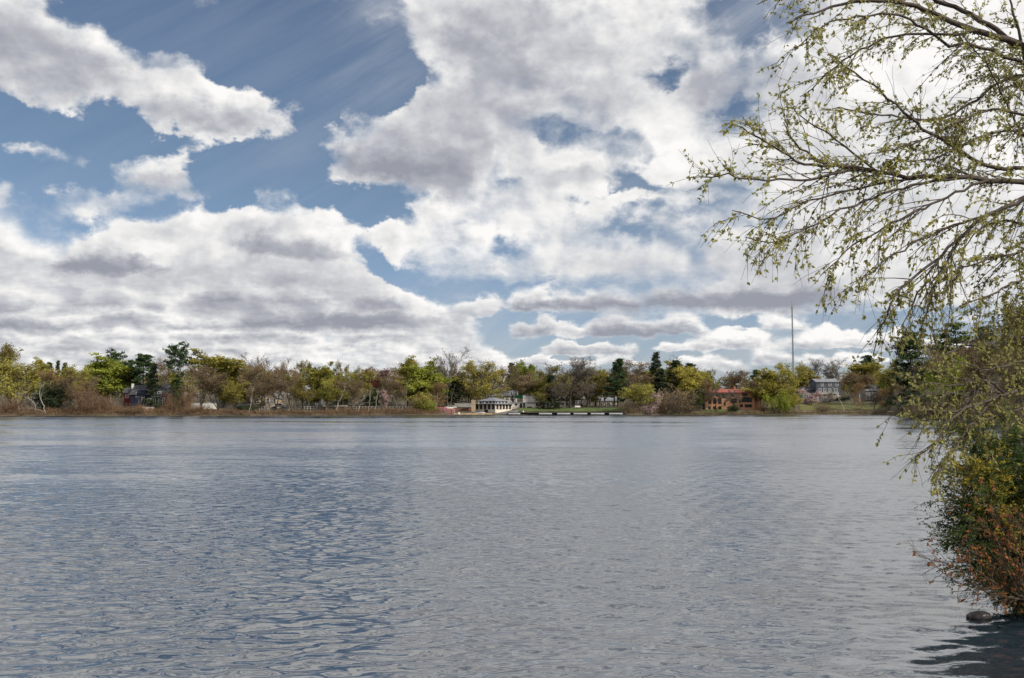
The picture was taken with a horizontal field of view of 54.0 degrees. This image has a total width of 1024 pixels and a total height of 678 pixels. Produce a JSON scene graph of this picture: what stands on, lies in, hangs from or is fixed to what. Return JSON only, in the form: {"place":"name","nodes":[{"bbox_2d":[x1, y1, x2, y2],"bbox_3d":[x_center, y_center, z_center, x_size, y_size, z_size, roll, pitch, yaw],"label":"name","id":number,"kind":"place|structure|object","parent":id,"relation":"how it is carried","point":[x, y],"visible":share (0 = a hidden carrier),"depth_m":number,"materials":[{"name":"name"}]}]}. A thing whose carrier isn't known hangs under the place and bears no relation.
{"place":"outdoors","nodes":[
{"label":"outdoors","id":0,"kind":"place"},
{"bbox_2d":[0,415,1023,677],"bbox_3d":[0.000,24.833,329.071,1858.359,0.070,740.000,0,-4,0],"label":"water","id":1,"kind":"structure","parent":0,"point":[492,547],"depth_m":15.55,"materials":[{"name":"grey liquid"}]},
{"bbox_2d":[507,412,623,414],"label":"dock","id":2,"kind":"object","parent":1,"relation":"in","point":[555,413],"visible":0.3,"depth_m":320.08,"materials":[{"name":"grey wood"}]},
{"bbox_2d":[966,610,991,619],"bbox_3d":[4.915,2.917,10.579,0.246,0.122,0.188,0,-4,0],"label":"stone","id":3,"kind":"object","parent":1,"relation":"on","point":[979,615],"visible":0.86,"depth_m":10.51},
{"bbox_2d":[0,374,1023,426],"bbox_3d":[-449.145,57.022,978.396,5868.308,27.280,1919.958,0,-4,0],"label":"ground","id":4,"kind":"structure","parent":0,"point":[358,401],"depth_m":319.80,"materials":[{"name":"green plant"}]},
{"bbox_2d":[0,395,28,412],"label":"shrub","id":5,"kind":"object","parent":4,"relation":"on","point":[16,404],"visible":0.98,"depth_m":288.03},
{"bbox_2d":[0,342,31,403],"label":"elm tree","id":6,"kind":"object","parent":4,"relation":"on","point":[9,353],"visible":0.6,"depth_m":347.86,"materials":[{"name":"green plant"}]},
{"bbox_2d":[0,353,52,407],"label":"oak tree","id":7,"kind":"object","parent":4,"relation":"on","point":[7,387],"visible":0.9,"depth_m":301.33,"materials":[{"name":"green plant"}]},
{"bbox_2d":[23,356,54,395],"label":"maple tree","id":8,"kind":"object","parent":4,"relation":"on","point":[40,362],"visible":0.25,"depth_m":324.27,"materials":[{"name":"green plant"}]},
{"bbox_2d":[32,368,70,403],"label":"birch tree","id":9,"kind":"object","parent":4,"relation":"on","point":[50,376],"visible":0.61,"depth_m":295.31,"materials":[{"name":"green plant"}]},
{"bbox_2d":[29,379,76,409],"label":"shrub","id":10,"kind":"object","parent":4,"relation":"on","point":[49,398],"visible":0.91,"depth_m":291.09,"materials":[{"name":"green plant"}]},
{"bbox_2d":[58,364,95,405],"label":"maple tree","id":11,"kind":"object","parent":4,"relation":"on","point":[71,369],"visible":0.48,"depth_m":300.99,"materials":[{"name":"green plant"}]},
{"bbox_2d":[55,371,102,399],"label":"bare tree","id":12,"kind":"object","parent":4,"relation":"on","point":[88,384],"visible":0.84,"depth_m":290.95,"materials":[{"name":"brown plant"}]},
{"bbox_2d":[68,376,97,412],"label":"shrub","id":13,"kind":"object","parent":4,"relation":"on","point":[81,403],"visible":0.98,"depth_m":286.56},
{"bbox_2d":[58,352,133,400],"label":"maple tree","id":14,"kind":"object","parent":4,"relation":"on","point":[114,374],"visible":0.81,"depth_m":324.86,"materials":[{"name":"green plant"}]},
{"bbox_2d":[124,353,160,386],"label":"pine tree","id":15,"kind":"object","parent":4,"relation":"on","point":[141,361],"visible":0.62,"depth_m":327.50,"materials":[{"name":"green plant"}]},
{"bbox_2d":[140,362,160,406],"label":"spruce tree","id":16,"kind":"object","parent":4,"relation":"on","point":[153,371],"visible":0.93,"depth_m":313.51,"materials":[{"name":"green plant"}]},
{"bbox_2d":[129,383,174,407],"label":"blue house","id":17,"kind":"structure","parent":4,"relation":"on","point":[137,392],"depth_m":313.54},
{"bbox_2d":[153,355,178,384],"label":"bare tree","id":18,"kind":"object","parent":4,"relation":"on","point":[166,376],"visible":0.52,"depth_m":340.71,"materials":[{"name":"brown plant"}]},
{"bbox_2d":[161,390,180,412],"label":"shrub","id":19,"kind":"object","parent":4,"relation":"on","point":[171,404],"visible":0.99,"depth_m":292.50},
{"bbox_2d":[162,341,197,407],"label":"pine tree","id":20,"kind":"object","parent":4,"relation":"on","point":[180,353],"visible":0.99,"depth_m":311.23,"materials":[{"name":"green plant"}]},
{"bbox_2d":[167,378,192,407],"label":"pine tree","id":21,"kind":"object","parent":4,"relation":"on","point":[177,383],"visible":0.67,"depth_m":309.56,"materials":[{"name":"green plant"}]},
{"bbox_2d":[178,378,194,409],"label":"shrub","id":22,"kind":"object","parent":4,"relation":"on","point":[184,402],"visible":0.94,"depth_m":293.79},
{"bbox_2d":[186,364,217,407],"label":"bare tree","id":23,"kind":"object","parent":4,"relation":"on","point":[202,374],"visible":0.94,"depth_m":297.24,"materials":[{"name":"brown plant"}]},
{"bbox_2d":[183,372,229,409],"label":"bare tree","id":24,"kind":"object","parent":4,"relation":"on","point":[220,382],"visible":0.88,"depth_m":298.54,"materials":[{"name":"brown plant"}]},
{"bbox_2d":[0,404,441,415],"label":"shore brush","id":25,"kind":"object","parent":4,"relation":"on","point":[72,409],"visible":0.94,"depth_m":292.75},
{"bbox_2d":[187,348,259,406],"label":"maple tree","id":26,"kind":"object","parent":4,"relation":"on","point":[223,364],"visible":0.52,"depth_m":323.97,"materials":[{"name":"green plant"}]},
{"bbox_2d":[214,381,250,408],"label":"tree","id":27,"kind":"object","parent":4,"relation":"on","point":[234,394],"visible":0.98,"depth_m":299.38,"materials":[{"name":"green plant"}]},
{"bbox_2d":[233,363,268,406],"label":"bare tree","id":28,"kind":"object","parent":4,"relation":"on","point":[244,378],"visible":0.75,"depth_m":316.52,"materials":[{"name":"brown plant"}]},
{"bbox_2d":[239,351,277,406],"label":"bare tree","id":29,"kind":"object","parent":4,"relation":"on","point":[263,360],"visible":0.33,"depth_m":324.97,"materials":[{"name":"brown plant"}]},
{"bbox_2d":[246,375,284,410],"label":"bare tree","id":30,"kind":"object","parent":4,"relation":"on","point":[267,390],"visible":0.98,"depth_m":304.72,"materials":[{"name":"brown plant"}]},
{"bbox_2d":[254,359,293,409],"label":"bare tree","id":31,"kind":"object","parent":4,"relation":"on","point":[276,371],"visible":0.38,"depth_m":316.67,"materials":[{"name":"brown plant"}]},
{"bbox_2d":[269,360,303,409],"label":"bare tree","id":32,"kind":"object","parent":4,"relation":"on","point":[294,377],"visible":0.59,"depth_m":311.42,"materials":[{"name":"brown plant"}]},
{"bbox_2d":[278,372,317,409],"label":"elm tree","id":33,"kind":"object","parent":4,"relation":"on","point":[300,393],"visible":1,"depth_m":304.58,"materials":[{"name":"green plant"}]},
{"bbox_2d":[305,361,333,405],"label":"maple tree","id":34,"kind":"object","parent":4,"relation":"on","point":[315,373],"visible":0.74,"depth_m":317.13,"materials":[{"name":"green plant"}]},
{"bbox_2d":[315,377,336,410],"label":"maple tree","id":35,"kind":"object","parent":4,"relation":"on","point":[326,392],"visible":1,"depth_m":311.76,"materials":[{"name":"green plant"}]},
{"bbox_2d":[249,406,413,410],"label":"rail fence","id":36,"kind":"object","parent":4,"relation":"on","point":[298,408],"visible":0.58,"depth_m":312.14,"materials":[{"name":"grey wood"}]},
{"bbox_2d":[327,372,353,404],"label":"maple tree","id":37,"kind":"object","parent":4,"relation":"on","point":[337,394],"visible":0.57,"depth_m":320.12,"materials":[{"name":"green plant"}]},
{"bbox_2d":[333,379,372,409],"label":"bare tree","id":38,"kind":"object","parent":4,"relation":"on","point":[354,388],"visible":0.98,"depth_m":311.26,"materials":[{"name":"brown plant"}]},
{"bbox_2d":[343,367,377,405],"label":"maple tree","id":39,"kind":"object","parent":4,"relation":"on","point":[366,377],"visible":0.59,"depth_m":325.81,"materials":[{"name":"green plant"}]},
{"bbox_2d":[359,387,380,407],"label":"pine tree","id":40,"kind":"object","parent":4,"relation":"on","point":[368,398],"visible":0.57,"depth_m":327.03,"materials":[{"name":"green plant"}]},
{"bbox_2d":[369,367,392,406],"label":"red maple tree","id":41,"kind":"object","parent":4,"relation":"on","point":[375,383],"visible":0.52,"depth_m":343.44,"materials":[{"name":"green plant"}]},
{"bbox_2d":[374,365,403,407],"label":"bare tree","id":42,"kind":"object","parent":4,"relation":"on","point":[390,376],"visible":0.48,"depth_m":332.68,"materials":[{"name":"brown plant"}]},
{"bbox_2d":[380,378,406,408],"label":"bare tree","id":43,"kind":"object","parent":4,"relation":"on","point":[389,385],"visible":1,"depth_m":315.70,"materials":[{"name":"brown plant"}]},
{"bbox_2d":[391,355,421,407],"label":"maple tree","id":44,"kind":"object","parent":4,"relation":"on","point":[409,361],"visible":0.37,"depth_m":335.41,"materials":[{"name":"green plant"}]},
{"bbox_2d":[405,388,435,410],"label":"shrub","id":45,"kind":"object","parent":4,"relation":"on","point":[417,401],"visible":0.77,"depth_m":315.83,"materials":[{"name":"green plant"}]},
{"bbox_2d":[399,357,454,401],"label":"maple tree","id":46,"kind":"object","parent":4,"relation":"on","point":[423,381],"visible":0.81,"depth_m":332.47,"materials":[{"name":"green plant"}]},
{"bbox_2d":[429,382,449,406],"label":"birch tree","id":47,"kind":"object","parent":4,"relation":"on","point":[438,386],"visible":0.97,"depth_m":323.28,"materials":[{"name":"brown plant"}]},
{"bbox_2d":[430,344,469,406],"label":"bare tree","id":48,"kind":"object","parent":4,"relation":"on","point":[443,372],"visible":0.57,"depth_m":343.48,"materials":[{"name":"brown plant"}]},
{"bbox_2d":[441,376,468,407],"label":"spruce tree","id":49,"kind":"object","parent":4,"relation":"on","point":[459,393],"visible":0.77,"depth_m":344.38,"materials":[{"name":"green plant"}]},
{"bbox_2d":[451,359,512,402],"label":"oak tree","id":50,"kind":"object","parent":4,"relation":"on","point":[487,389],"visible":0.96,"depth_m":344.01,"materials":[{"name":"green plant"}]},
{"bbox_2d":[475,397,511,412],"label":"boathouse","id":51,"kind":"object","parent":4,"relation":"on","point":[493,405],"visible":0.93,"depth_m":330.31,"materials":[{"name":"beige paint"}]},
{"bbox_2d":[0,372,1023,411],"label":"undergrowth","id":52,"kind":"object","parent":4,"relation":"on","point":[400,405],"visible":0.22,"depth_m":328.75,"materials":[{"name":"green plant"}]},
{"bbox_2d":[3,343,1020,401],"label":"distant wood","id":53,"kind":"object","parent":4,"relation":"on","point":[190,385],"visible":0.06,"depth_m":420.61,"materials":[{"name":"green plant"}]},
{"bbox_2d":[495,362,534,401],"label":"bare tree","id":54,"kind":"object","parent":4,"relation":"on","point":[516,388],"visible":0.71,"depth_m":354.01,"materials":[{"name":"brown plant"}]},
{"bbox_2d":[515,359,537,394],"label":"maple tree","id":55,"kind":"object","parent":4,"relation":"on","point":[524,369],"visible":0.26,"depth_m":387.11,"materials":[{"name":"green plant"}]},
{"bbox_2d":[517,374,557,397],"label":"bare tree","id":56,"kind":"object","parent":4,"relation":"on","point":[526,382],"visible":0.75,"depth_m":343.84,"materials":[{"name":"brown plant"}]},
{"bbox_2d":[525,365,561,398],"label":"elm tree","id":57,"kind":"object","parent":4,"relation":"on","point":[541,373],"visible":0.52,"depth_m":343.61,"materials":[{"name":"green plant"}]},
{"bbox_2d":[563,357,601,406],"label":"bare tree","id":58,"kind":"object","parent":4,"relation":"on","point":[587,382],"visible":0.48,"depth_m":340.74,"materials":[{"name":"brown plant"}]},
{"bbox_2d":[586,367,612,406],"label":"maple tree","id":59,"kind":"object","parent":4,"relation":"on","point":[598,377],"visible":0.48,"depth_m":356.92,"materials":[{"name":"green plant"}]},
{"bbox_2d":[602,377,625,407],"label":"pine tree","id":60,"kind":"object","parent":4,"relation":"on","point":[613,383],"visible":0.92,"depth_m":338.11,"materials":[{"name":"green plant"}]},
{"bbox_2d":[608,357,628,407],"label":"pine tree","id":61,"kind":"object","parent":4,"relation":"on","point":[617,367],"visible":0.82,"depth_m":340.09,"materials":[{"name":"green plant"}]},
{"bbox_2d":[596,358,658,403],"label":"bare tree","id":62,"kind":"object","parent":4,"relation":"on","point":[633,371],"visible":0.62,"depth_m":345.09,"materials":[{"name":"brown plant"}]},
{"bbox_2d":[616,383,662,412],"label":"maple tree","id":63,"kind":"object","parent":4,"relation":"on","point":[641,391],"visible":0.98,"depth_m":322.83,"materials":[{"name":"green plant"}]},
{"bbox_2d":[645,351,667,406],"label":"spruce tree","id":64,"kind":"object","parent":4,"relation":"on","point":[656,363],"visible":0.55,"depth_m":349.46,"materials":[{"name":"green plant"}]},
{"bbox_2d":[650,368,670,401],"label":"spruce tree","id":65,"kind":"object","parent":4,"relation":"on","point":[660,381],"visible":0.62,"depth_m":336.98,"materials":[{"name":"green plant"}]},
{"bbox_2d":[648,383,702,412],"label":"shrub","id":66,"kind":"object","parent":4,"relation":"on","point":[676,402],"visible":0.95,"depth_m":324.60,"materials":[{"name":"brown plant"}]},
{"bbox_2d":[661,359,696,408],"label":"spruce tree","id":67,"kind":"object","parent":4,"relation":"on","point":[675,362],"visible":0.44,"depth_m":344.09,"materials":[{"name":"green plant"}]},
{"bbox_2d":[664,360,705,405],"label":"maple tree","id":68,"kind":"object","parent":4,"relation":"on","point":[682,374],"visible":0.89,"depth_m":338.97,"materials":[{"name":"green plant"}]},
{"bbox_2d":[700,379,714,410],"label":"birch tree","id":69,"kind":"object","parent":4,"relation":"on","point":[707,387],"visible":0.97,"depth_m":336.92,"materials":[{"name":"brown plant"}]},
{"bbox_2d":[697,387,760,409],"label":"orange villa","id":70,"kind":"object","parent":4,"relation":"on","point":[748,402],"visible":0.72,"depth_m":343.84,"materials":[{"name":"paint"}]},
{"bbox_2d":[724,369,761,389],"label":"bare tree","id":71,"kind":"object","parent":4,"relation":"on","point":[740,377],"visible":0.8,"depth_m":384.44,"materials":[{"name":"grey plant"}]},
{"bbox_2d":[739,367,792,408],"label":"maple tree","id":72,"kind":"object","parent":4,"relation":"on","point":[769,383],"visible":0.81,"depth_m":340.56,"materials":[{"name":"green plant"}]},
{"bbox_2d":[760,390,794,411],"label":"willow tree","id":73,"kind":"object","parent":4,"relation":"on","point":[782,397],"visible":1,"depth_m":331.29,"materials":[{"name":"green plant"}]},
{"bbox_2d":[778,386,803,410],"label":"maple tree","id":74,"kind":"object","parent":4,"relation":"on","point":[795,396],"visible":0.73,"depth_m":335.76,"materials":[{"name":"green plant"}]},
{"bbox_2d":[773,360,812,399],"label":"oak tree","id":75,"kind":"object","parent":4,"relation":"on","point":[784,373],"visible":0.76,"depth_m":343.20,"materials":[{"name":"green plant"}]},
{"bbox_2d":[787,367,821,388],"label":"maple tree","id":76,"kind":"object","parent":4,"relation":"on","point":[806,380],"visible":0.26,"depth_m":406.06,"materials":[{"name":"green plant"}]},
{"bbox_2d":[801,358,840,384],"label":"bare tree","id":77,"kind":"object","parent":4,"relation":"on","point":[815,369],"visible":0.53,"depth_m":433.23,"materials":[{"name":"grey plant"}]},
{"bbox_2d":[622,397,1023,423],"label":"shore brush","id":78,"kind":"object","parent":4,"relation":"on","point":[793,411],"visible":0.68,"depth_m":325.58,"materials":[{"name":"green plant"}]},
{"bbox_2d":[808,376,840,400],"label":"slate house","id":79,"kind":"structure","parent":4,"relation":"on","point":[821,385],"depth_m":386.61,"materials":[{"name":"blue"}]},
{"bbox_2d":[821,357,847,378],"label":"bare tree","id":80,"kind":"object","parent":4,"relation":"on","point":[831,375],"visible":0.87,"depth_m":432.79,"materials":[{"name":"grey plant"}]},
{"bbox_2d":[850,381,868,409],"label":"birch tree","id":81,"kind":"object","parent":4,"relation":"on","point":[859,387],"visible":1,"depth_m":344.84,"materials":[{"name":"brown plant"}]},
{"bbox_2d":[840,358,885,392],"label":"maple tree","id":82,"kind":"object","parent":4,"relation":"on","point":[857,368],"visible":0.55,"depth_m":415.48,"materials":[{"name":"green plant"}]},
{"bbox_2d":[858,384,893,399],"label":"shingle house","id":83,"kind":"structure","parent":4,"relation":"on","point":[871,392],"depth_m":386.83,"materials":[{"name":"grey stone"}]},
{"bbox_2d":[870,387,891,410],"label":"birch tree","id":84,"kind":"object","parent":4,"relation":"on","point":[881,392],"visible":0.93,"depth_m":344.32,"materials":[{"name":"brown plant"}]},
{"bbox_2d":[874,353,911,395],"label":"elm tree","id":85,"kind":"object","parent":4,"relation":"on","point":[889,369],"visible":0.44,"depth_m":374.90,"materials":[{"name":"green plant"}]},
{"bbox_2d":[883,330,933,410],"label":"pine tree","id":86,"kind":"object","parent":4,"relation":"on","point":[910,357],"visible":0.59,"depth_m":213.04,"materials":[{"name":"green plant"}]},
{"bbox_2d":[921,353,970,407],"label":"willow tree","id":87,"kind":"object","parent":4,"relation":"on","point":[928,376],"visible":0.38,"depth_m":193.68,"materials":[{"name":"green plant"}]},
{"bbox_2d":[919,346,972,385],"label":"bare tree","id":88,"kind":"object","parent":4,"relation":"on","point":[928,365],"visible":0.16,"depth_m":196.43,"materials":[{"name":"grey plant"}]},
{"bbox_2d":[930,321,974,368],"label":"pine tree","id":89,"kind":"object","parent":4,"relation":"on","point":[958,326],"visible":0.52,"depth_m":199.96,"materials":[{"name":"green plant"}]},
{"bbox_2d":[954,337,1004,399],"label":"bare tree","id":90,"kind":"object","parent":4,"relation":"on","point":[973,356],"visible":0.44,"depth_m":167.48,"materials":[{"name":"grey plant"}]},
{"bbox_2d":[965,326,1000,380],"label":"pine tree","id":91,"kind":"object","parent":4,"relation":"on","point":[981,327],"visible":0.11,"depth_m":186.20,"materials":[{"name":"green plant"}]},
{"bbox_2d":[978,328,1022,397],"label":"elm tree","id":92,"kind":"object","parent":4,"relation":"on","point":[982,355],"visible":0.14,"depth_m":159.19,"materials":[{"name":"green plant"}]},
{"bbox_2d":[986,349,1023,405],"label":"bare tree","id":93,"kind":"object","parent":4,"relation":"on","point":[1015,381],"visible":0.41,"depth_m":125.19,"materials":[{"name":"grey plant"}]},
{"bbox_2d":[993,293,1023,384],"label":"elm tree","id":94,"kind":"object","parent":4,"relation":"on","point":[1007,308],"visible":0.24,"depth_m":130.09,"materials":[{"name":"green plant"}]},
{"bbox_2d":[0,0,1023,394],"label":"sky","id":95,"kind":"structure","parent":0,"point":[365,183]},
{"bbox_2d":[518,407,622,411],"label":"lawn","id":96,"kind":"structure","parent":0,"point":[570,409],"depth_m":331.53,"materials":[{"name":"green plant"}]},
{"bbox_2d":[530,381,554,408],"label":"elm tree","id":97,"kind":"object","parent":96,"relation":"on","point":[540,396],"visible":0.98,"depth_m":332.84,"materials":[{"name":"green plant"}]},
{"bbox_2d":[537,375,564,408],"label":"spruce tree","id":98,"kind":"object","parent":96,"relation":"on","point":[550,378],"visible":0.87,"depth_m":334.88,"materials":[{"name":"green plant"}]},
{"bbox_2d":[544,380,570,408],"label":"bare tree","id":99,"kind":"object","parent":96,"relation":"on","point":[560,387],"visible":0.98,"depth_m":332.34,"materials":[{"name":"brown plant"}]},
{"bbox_2d":[553,355,601,407],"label":"bare tree","id":100,"kind":"object","parent":96,"relation":"on","point":[585,373],"visible":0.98,"depth_m":334.99,"materials":[{"name":"brown plant"}]},
{"bbox_2d":[799,401,897,410],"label":"lawn","id":101,"kind":"structure","parent":0,"point":[848,406],"depth_m":354.98,"materials":[{"name":"green plant"}]},
{"bbox_2d":[798,389,823,404],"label":"blossom tree","id":102,"kind":"object","parent":101,"relation":"on","point":[815,395],"visible":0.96,"depth_m":358.50,"materials":[{"name":"pink plant"}]},
{"bbox_2d":[833,372,880,404],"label":"bare tree","id":103,"kind":"object","parent":101,"relation":"on","point":[868,380],"visible":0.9,"depth_m":359.64,"materials":[{"name":"brown plant"}]},
{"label":"bank","id":104,"kind":"structure","parent":0,"visible":0},
{"bbox_2d":[666,0,1023,522],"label":"overhanging tree","id":105,"kind":"object","parent":104,"relation":"on","point":[1000,36],"visible":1,"depth_m":6.67,"materials":[{"name":"green plant"}]},
{"bbox_2d":[896,477,1023,616],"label":"russet shrub","id":106,"kind":"object","parent":104,"relation":"on","point":[1018,581],"visible":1,"depth_m":9.93,"materials":[{"name":"orange plant"}]},
{"bbox_2d":[914,401,1023,616],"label":"yew bush","id":107,"kind":"object","parent":104,"relation":"on","point":[1009,485],"visible":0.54,"depth_m":10.52,"materials":[{"name":"green plant"}]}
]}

